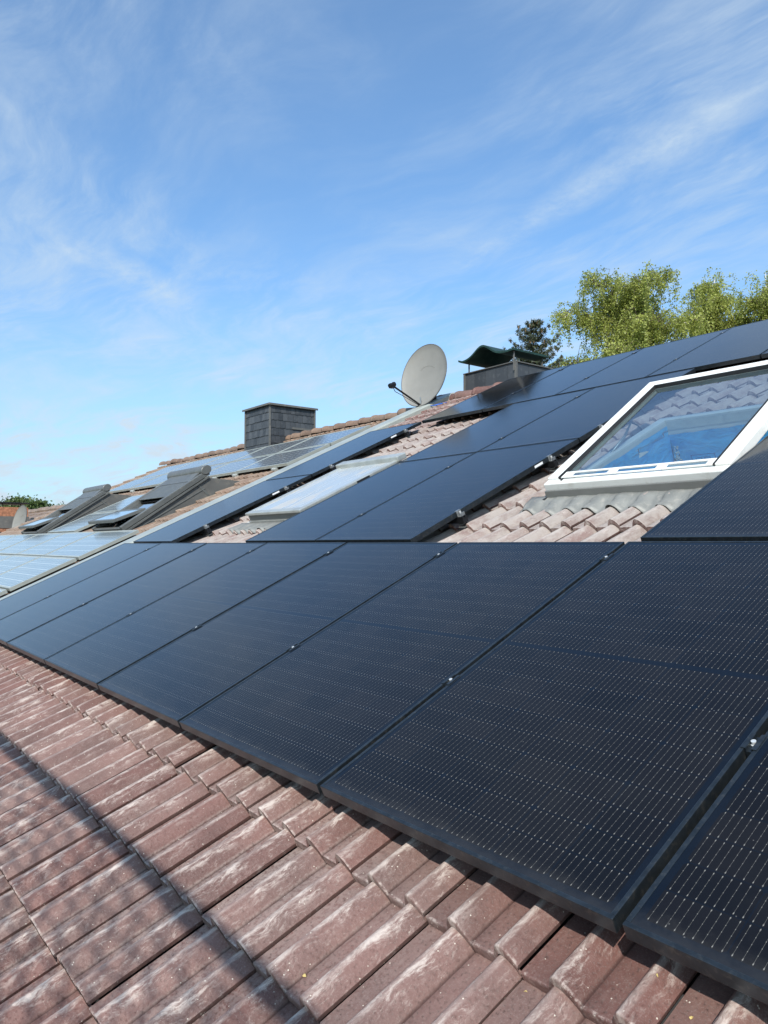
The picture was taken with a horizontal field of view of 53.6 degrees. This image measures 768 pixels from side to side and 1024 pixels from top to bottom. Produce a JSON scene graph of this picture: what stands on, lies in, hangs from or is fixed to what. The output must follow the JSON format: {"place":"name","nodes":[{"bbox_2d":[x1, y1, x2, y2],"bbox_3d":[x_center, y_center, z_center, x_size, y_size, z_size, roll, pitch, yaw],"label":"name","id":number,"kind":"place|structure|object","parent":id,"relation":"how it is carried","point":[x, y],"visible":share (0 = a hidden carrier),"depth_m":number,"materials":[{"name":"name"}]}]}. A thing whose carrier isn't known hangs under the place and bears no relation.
{"place":"outdoors","nodes":[
{"label":"outdoors","id":0,"kind":"place"},
{"bbox_2d":[0,0,767,505],"label":"sky","id":1,"kind":"structure","parent":0,"point":[212,211],"materials":[{"name":"blue"}]},
{"label":"rail","id":2,"kind":"object","parent":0,"visible":0},
{"bbox_2d":[399,388,592,462],"bbox_3d":[1.082,-0.813,7.204,1.737,0.036,1.024,-29,16,-35],"label":"solar module","id":3,"kind":"object","parent":2,"relation":"attached to","point":[489,430],"visible":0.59,"depth_m":7.13,"materials":[{"name":"black glass"}]},
{"label":"ground","id":4,"kind":"structure","parent":0,"visible":0},
{"bbox_2d":[0,493,53,508],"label":"garden tree","id":5,"kind":"object","parent":4,"relation":"on","point":[37,503],"visible":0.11,"depth_m":34.04,"materials":[{"name":"green plant"}]},
{"bbox_2d":[28,505,63,520],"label":"terrace house","id":6,"kind":"structure","parent":4,"relation":"on","point":[34,513],"depth_m":24.49,"materials":[{"name":"brown concrete"}]},
{"bbox_2d":[0,505,26,532],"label":"distant satellite dish","id":7,"kind":"object","parent":6,"relation":"attached to","point":[20,516],"visible":0.61,"depth_m":18.75,"materials":[{"name":"beige paint"}]},
{"bbox_2d":[0,502,29,531],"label":"brick chimney","id":8,"kind":"object","parent":6,"relation":"on","point":[7,514],"visible":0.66,"depth_m":22.22,"materials":[{"name":"orange brick"}]},
{"bbox_2d":[0,407,414,597],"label":"neighbouring house","id":9,"kind":"structure","parent":4,"relation":"on","point":[245,478],"depth_m":12.81,"materials":[{"name":"tile"}]},
{"bbox_2d":[0,588,7,595],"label":"old solar module","id":10,"kind":"object","parent":9,"relation":"on","point":[3,591],"visible":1,"depth_m":8.61,"materials":[{"name":"glass"}]},
{"bbox_2d":[0,554,12,560],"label":"old solar module","id":11,"kind":"object","parent":9,"relation":"on","point":[2,557],"visible":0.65,"depth_m":11.83,"materials":[{"name":"glass"}]},
{"bbox_2d":[0,535,15,541],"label":"old solar module","id":12,"kind":"object","parent":9,"relation":"on","point":[3,537],"visible":0.74,"depth_m":14.95,"materials":[{"name":"glass"}]},
{"bbox_2d":[0,534,37,549],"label":"old solar module","id":13,"kind":"object","parent":9,"relation":"on","point":[11,541],"visible":0.75,"depth_m":13.72,"materials":[{"name":"glass"}]},
{"bbox_2d":[0,555,40,573],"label":"old solar module","id":14,"kind":"object","parent":9,"relation":"on","point":[10,563],"visible":0.73,"depth_m":10.69,"materials":[{"name":"glass"}]},
{"bbox_2d":[0,533,63,554],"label":"old solar module","id":15,"kind":"object","parent":9,"relation":"on","point":[26,544],"visible":0.72,"depth_m":12.45,"materials":[{"name":"glass"}]},
{"bbox_2d":[0,556,76,590],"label":"old solar module","id":16,"kind":"object","parent":9,"relation":"on","point":[24,574],"visible":1,"depth_m":9.25,"materials":[{"name":"glass"}]},
{"bbox_2d":[16,531,97,555],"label":"old solar module","id":17,"kind":"object","parent":9,"relation":"on","point":[52,544],"visible":0.7,"depth_m":11.18,"materials":[{"name":"glass"}]},
{"bbox_2d":[18,484,131,533],"bbox_3d":[-5.922,-0.083,14.699,2.021,0.521,1.380,-29,16,-35],"label":"shuttered roof window","id":18,"kind":"structure","parent":9,"relation":"on","point":[89,500],"depth_m":14.32,"materials":[{"name":"grey metal"}]},
{"bbox_2d":[47,511,115,532],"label":"old solar module","id":19,"kind":"object","parent":9,"relation":"on","point":[79,524],"visible":0.63,"depth_m":12.77,"materials":[{"name":"glass"}]},
{"bbox_2d":[44,530,138,559],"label":"old solar module","id":20,"kind":"object","parent":9,"relation":"on","point":[84,547],"visible":0.9,"depth_m":9.79,"materials":[{"name":"glass"}]},
{"bbox_2d":[92,494,143,513],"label":"old solar module","id":21,"kind":"object","parent":9,"relation":"on","point":[119,505],"visible":0.39,"depth_m":13.45,"materials":[{"name":"glass"}]},
{"bbox_2d":[106,475,160,493],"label":"old solar module","id":22,"kind":"object","parent":9,"relation":"on","point":[128,486],"visible":0.76,"depth_m":16.61,"materials":[{"name":"glass"}]},
{"bbox_2d":[129,474,167,489],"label":"old solar module","id":23,"kind":"object","parent":9,"relation":"on","point":[156,481],"visible":0.6,"depth_m":15.46,"materials":[{"name":"glass"}]},
{"bbox_2d":[88,465,239,530],"bbox_3d":[-3.234,-0.228,11.256,2.021,0.521,1.380,-29,16,-35],"label":"shuttered roof window","id":24,"kind":"structure","parent":9,"relation":"on","point":[177,490],"depth_m":10.88,"materials":[{"name":"grey metal"}]},
{"bbox_2d":[139,461,193,478],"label":"old solar module","id":25,"kind":"object","parent":9,"relation":"on","point":[163,471],"visible":0.57,"depth_m":17.21,"materials":[{"name":"glass"}]},
{"bbox_2d":[159,462,229,484],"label":"old solar module","id":26,"kind":"object","parent":9,"relation":"on","point":[213,467],"visible":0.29,"depth_m":13.93,"materials":[{"name":"glass"}]},
{"bbox_2d":[166,454,227,473],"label":"old solar module","id":27,"kind":"object","parent":9,"relation":"on","point":[197,463],"visible":0.56,"depth_m":15.96,"materials":[{"name":"glass"}]},
{"bbox_2d":[202,446,266,465],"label":"old solar module","id":28,"kind":"object","parent":9,"relation":"on","point":[232,457],"visible":0.6,"depth_m":14.60,"materials":[{"name":"glass"}]},
{"bbox_2d":[205,454,273,477],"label":"old solar module","id":29,"kind":"object","parent":9,"relation":"on","point":[231,468],"visible":0.71,"depth_m":12.78,"materials":[{"name":"glass"}]},
{"bbox_2d":[233,437,311,461],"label":"old solar module","id":30,"kind":"object","parent":9,"relation":"on","point":[272,449],"visible":0.7,"depth_m":13.36,"materials":[{"name":"glass"}]},
{"bbox_2d":[242,402,317,450],"bbox_3d":[-2.107,-1.468,15.346,1.125,1.222,1.105,2,-3,-38],"label":"slate chimney","id":31,"kind":"object","parent":9,"relation":"on","point":[268,424],"visible":0.59,"depth_m":14.96,"materials":[{"name":"grey stone"}]},
{"bbox_2d":[236,444,329,473],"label":"old solar module","id":32,"kind":"object","parent":9,"relation":"on","point":[287,458],"visible":0.99,"depth_m":11.48,"materials":[{"name":"glass"}]},
{"bbox_2d":[278,425,370,452],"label":"old solar module","id":33,"kind":"object","parent":9,"relation":"on","point":[333,438],"visible":0.84,"depth_m":11.97,"materials":[{"name":"glass"}]},
{"bbox_2d":[0,357,767,1023],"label":"terraced house","id":34,"kind":"structure","parent":4,"relation":"on","point":[156,869],"depth_m":2.12,"materials":[{"name":"tile"}]},
{"bbox_2d":[197,527,210,532],"bbox_3d":[-2.054,0.196,7.908,0.040,0.042,1.060,-29,16,-35],"label":"mounting rail","id":35,"kind":"object","parent":34,"relation":"attached to","point":[207,530],"visible":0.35,"depth_m":7.50,"materials":[{"name":"black metal"}]},
{"bbox_2d":[203,524,211,535],"bbox_3d":[-1.747,0.175,7.512,0.044,0.111,0.055,-29,16,-35],"label":"end clamp","id":36,"kind":"object","parent":35,"relation":"attached to","point":[206,526],"visible":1,"depth_m":7.50,"materials":[{"name":"silver metal"}]},
{"bbox_2d":[133,475,311,542],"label":"solar module","id":37,"kind":"object","parent":35,"relation":"on","point":[192,524],"visible":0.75,"depth_m":8.06,"materials":[{"name":"black glass"}]},
{"bbox_2d":[276,489,290,494],"bbox_3d":[-1.331,-0.205,8.489,0.040,0.042,1.060,-29,16,-35],"label":"mounting rail","id":38,"kind":"object","parent":34,"relation":"attached to","point":[286,491],"visible":0.27,"depth_m":8.11,"materials":[{"name":"black metal"}]},
{"bbox_2d":[228,453,406,533],"bbox_3d":[-0.603,-0.169,7.303,1.570,0.218,1.202,-29,16,-35],"label":"closed roof window","id":39,"kind":"structure","parent":34,"relation":"on","point":[344,475],"depth_m":7.23,"materials":[{"name":"glass"}]},
{"bbox_2d":[322,467,334,472],"bbox_3d":[-0.881,-0.456,8.851,0.040,0.042,1.060,-29,16,-35],"label":"mounting rail","id":40,"kind":"object","parent":34,"relation":"attached to","point":[330,470],"visible":0.27,"depth_m":8.47,"materials":[{"name":"black metal"}]},
{"bbox_2d":[267,422,421,479],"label":"solar module","id":41,"kind":"object","parent":40,"relation":"on","point":[315,466],"visible":0.88,"depth_m":9.08,"materials":[{"name":"black glass"}]},
{"bbox_2d":[395,431,409,437],"bbox_3d":[-0.037,-0.925,9.529,0.040,0.042,1.060,-29,16,-35],"label":"mounting rail","id":42,"kind":"object","parent":34,"relation":"attached to","point":[405,434],"visible":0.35,"depth_m":9.14,"materials":[{"name":"black metal"}]},
{"bbox_2d":[388,344,446,406],"bbox_3d":[0.396,-2.044,11.311,0.998,1.005,0.766,1,-3,-21],"label":"satellite dish","id":43,"kind":"object","parent":34,"relation":"attached to","point":[424,375],"visible":0.98,"depth_m":11.45,"materials":[{"name":"beige paint"}]},
{"bbox_2d":[447,515,467,523],"bbox_3d":[-0.140,0.078,5.516,0.040,0.042,2.090,-29,16,-35],"label":"mounting rail","id":44,"kind":"object","parent":34,"relation":"attached to","point":[460,520],"visible":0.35,"depth_m":4.71,"materials":[{"name":"black metal"}]},
{"bbox_2d":[246,452,474,542],"bbox_3d":[-0.173,-0.116,6.194,1.737,0.035,1.024,-29,16,-35],"label":"solar module","id":45,"kind":"object","parent":44,"relation":"on","point":[314,523],"visible":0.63,"depth_m":6.11,"materials":[{"name":"black glass"}]},
{"bbox_2d":[316,438,578,542],"bbox_3d":[0.467,-0.151,5.374,1.737,0.036,1.025,-29,16,-35],"label":"solar module","id":46,"kind":"object","parent":44,"relation":"on","point":[423,509],"visible":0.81,"depth_m":5.24,"materials":[{"name":"black glass"}]},
{"bbox_2d":[455,509,466,527],"bbox_3d":[0.480,0.040,4.718,0.044,0.111,0.055,-29,16,-35],"label":"end clamp","id":47,"kind":"object","parent":44,"relation":"attached to","point":[459,513],"visible":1,"depth_m":4.71,"materials":[{"name":"metal"}]},
{"bbox_2d":[458,345,552,390],"bbox_3d":[1.814,-1.984,11.235,0.920,0.855,1.101,2,-3,-38],"label":"hooded chimney","id":48,"kind":"object","parent":34,"relation":"on","point":[496,364],"visible":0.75,"depth_m":11.00,"materials":[{"name":"concrete"}]},
{"bbox_2d":[537,459,558,468],"bbox_3d":[0.546,-0.303,6.068,0.040,0.042,2.090,-29,16,-35],"label":"mounting rail","id":49,"kind":"object","parent":34,"relation":"attached to","point":[554,463],"visible":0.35,"depth_m":5.26,"materials":[{"name":"black metal"}]},
{"bbox_2d":[546,454,557,471],"bbox_3d":[1.167,-0.342,5.270,0.044,0.111,0.055,-29,16,-35],"label":"end clamp","id":50,"kind":"object","parent":49,"relation":"attached to","point":[550,458],"visible":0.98,"depth_m":5.26,"materials":[{"name":"silver metal"}]},
{"bbox_2d":[478,368,695,451],"bbox_3d":[1.721,-0.849,6.384,1.737,0.035,1.024,-29,16,-35],"label":"solar module","id":51,"kind":"object","parent":34,"relation":"on","point":[582,417],"visible":0.84,"depth_m":6.32,"materials":[{"name":"black glass"}]},
{"bbox_2d":[520,360,767,515],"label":"open roof window","id":52,"kind":"structure","parent":34,"relation":"attached to","point":[632,449],"depth_m":4.46,"materials":[{"name":"white plastic"}]},
{"bbox_3d":[-0.964,0.697,4.186,0.040,0.041,8.550,-29,16,-35],"label":"mounting rail","id":53,"kind":"object","parent":34,"relation":"attached to","visible":0},
{"bbox_2d":[0,543,159,619],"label":"solar module","id":54,"kind":"object","parent":53,"relation":"on","point":[31,595],"visible":0.77,"depth_m":7.33,"materials":[{"name":"black glass"}]},
{"bbox_2d":[0,543,206,645],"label":"solar module","id":55,"kind":"object","parent":53,"relation":"on","point":[44,611],"visible":0.72,"depth_m":6.42,"materials":[{"name":"black glass"}]},
{"bbox_2d":[7,543,265,663],"bbox_3d":[-1.819,0.610,5.656,1.737,0.036,1.024,-29,16,-35],"label":"solar module","id":56,"kind":"object","parent":53,"relation":"on","point":[57,635],"visible":0.76,"depth_m":5.56,"materials":[{"name":"black glass"}]},
{"bbox_2d":[44,542,345,688],"bbox_3d":[-1.177,0.574,4.833,1.737,0.035,1.024,-29,16,-35],"label":"solar module","id":57,"kind":"object","parent":53,"relation":"attached to","point":[98,657],"visible":0.79,"depth_m":4.72,"materials":[{"name":"black glass"}]},
{"bbox_2d":[286,643,299,651],"bbox_3d":[-0.407,0.628,3.445,0.060,0.038,0.038,-29,16,-35],"label":"module clamp","id":58,"kind":"object","parent":53,"relation":"attached to","point":[295,645],"visible":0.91,"depth_m":3.44,"materials":[{"name":"black metal"}]},
{"bbox_2d":[179,542,624,793],"bbox_3d":[0.108,0.506,3.188,1.737,0.037,1.024,-29,16,-35],"label":"solar module","id":59,"kind":"object","parent":53,"relation":"attached to","point":[315,712],"visible":0.81,"depth_m":3.02,"materials":[{"name":"black glass"}]},
{"bbox_2d":[442,674,459,686],"bbox_3d":[0.236,0.593,2.622,0.060,0.038,0.038,-29,16,-35],"label":"module clamp","id":60,"kind":"object","parent":53,"relation":"attached to","point":[449,679],"visible":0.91,"depth_m":2.62,"materials":[{"name":"black metal"}]},
{"bbox_2d":[320,541,767,932],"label":"solar module","id":61,"kind":"object","parent":53,"relation":"attached to","point":[575,748],"visible":1,"depth_m":2.10,"materials":[{"name":"black glass"}]},
{"bbox_2d":[622,731,767,1004],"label":"solar module","id":62,"kind":"object","parent":53,"relation":"on","point":[701,907],"visible":1,"depth_m":1.44,"materials":[{"name":"black glass"}]},
{"bbox_2d":[740,733,766,757],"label":"module clamp","id":63,"kind":"object","parent":53,"relation":"attached to","point":[752,742],"visible":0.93,"depth_m":1.79,"materials":[{"name":"black metal"}]},
{"label":"mounting rail","id":64,"kind":"object","parent":34,"relation":"attached to","visible":0},
{"bbox_2d":[98,542,457,727],"bbox_3d":[-0.534,0.542,4.011,1.737,0.037,1.024,-29,16,-35],"label":"solar module","id":65,"kind":"object","parent":64,"relation":"on","point":[175,682],"visible":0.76,"depth_m":3.88,"materials":[{"name":"black glass"}]},
{"bbox_2d":[432,552,443,557],"bbox_3d":[0.294,0.238,4.009,0.060,0.038,0.038,-29,16,-35],"label":"module clamp","id":66,"kind":"object","parent":64,"relation":"attached to","point":[437,554],"visible":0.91,"depth_m":4.00,"materials":[{"name":"black metal"}]},
{"bbox_2d":[598,553,612,562],"bbox_3d":[0.936,0.203,3.186,0.060,0.038,0.038,-29,16,-35],"label":"module clamp","id":67,"kind":"object","parent":64,"relation":"attached to","point":[606,556],"visible":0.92,"depth_m":3.18,"materials":[{"name":"black metal"}]},
{"label":"rail","id":68,"kind":"object","parent":34,"relation":"attached to","visible":0},
{"bbox_2d":[640,436,767,540],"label":"solar module","id":69,"kind":"object","parent":68,"relation":"on","point":[730,503],"visible":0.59,"depth_m":3.27,"materials":[{"name":"black glass"}]},
{"label":"rail","id":70,"kind":"object","parent":34,"relation":"attached to","visible":0},
{"bbox_2d":[422,365,569,422],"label":"solar module","id":71,"kind":"object","parent":70,"relation":"on","point":[478,403],"visible":0.86,"depth_m":9.33,"materials":[{"name":"black glass"}]},
{"bbox_2d":[482,348,642,411],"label":"solar module","id":72,"kind":"object","parent":70,"relation":"on","point":[554,384],"visible":0.73,"depth_m":8.54,"materials":[{"name":"black glass"}]},
{"bbox_2d":[556,328,729,394],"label":"solar module","id":73,"kind":"object","parent":70,"relation":"attached to","point":[643,363],"visible":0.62,"depth_m":7.73,"materials":[{"name":"black glass"}]},
{"bbox_2d":[646,319,767,377],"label":"solar module","id":74,"kind":"object","parent":70,"relation":"attached to","point":[741,343],"visible":0.84,"depth_m":6.85,"materials":[{"name":"black glass"}]},
{"bbox_2d":[761,350,767,357],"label":"solar module","id":75,"kind":"object","parent":70,"relation":"on","point":[764,354],"visible":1,"depth_m":6.05,"materials":[{"name":"black glass"}]},
{"bbox_2d":[502,319,574,368],"bbox_3d":[3.729,1.338,19.729,6.176,12.838,6.394,2,-3,-38],"label":"spruce tree","id":76,"kind":"object","parent":4,"relation":"on","point":[533,326],"visible":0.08,"depth_m":19.65,"materials":[{"name":"green plant"}]},
{"bbox_2d":[546,261,714,367],"bbox_3d":[7.598,0.086,23.538,7.641,15.661,7.555,2,-3,-38],"label":"birch tree","id":77,"kind":"object","parent":4,"relation":"on","point":[631,320],"visible":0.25,"depth_m":23.33,"materials":[{"name":"green plant"}]},
{"bbox_2d":[673,267,752,339],"bbox_3d":[11.214,-0.137,25.790,5.003,16.300,5.025,0,-2,-6],"label":"birch tree","id":78,"kind":"object","parent":4,"relation":"on","point":[713,300],"visible":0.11,"depth_m":25.42,"materials":[{"name":"green plant"}]},
{"bbox_2d":[715,270,767,330],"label":"birch tree","id":79,"kind":"object","parent":4,"relation":"on","point":[755,305],"visible":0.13,"depth_m":24.64,"materials":[{"name":"green plant"}]}
]}

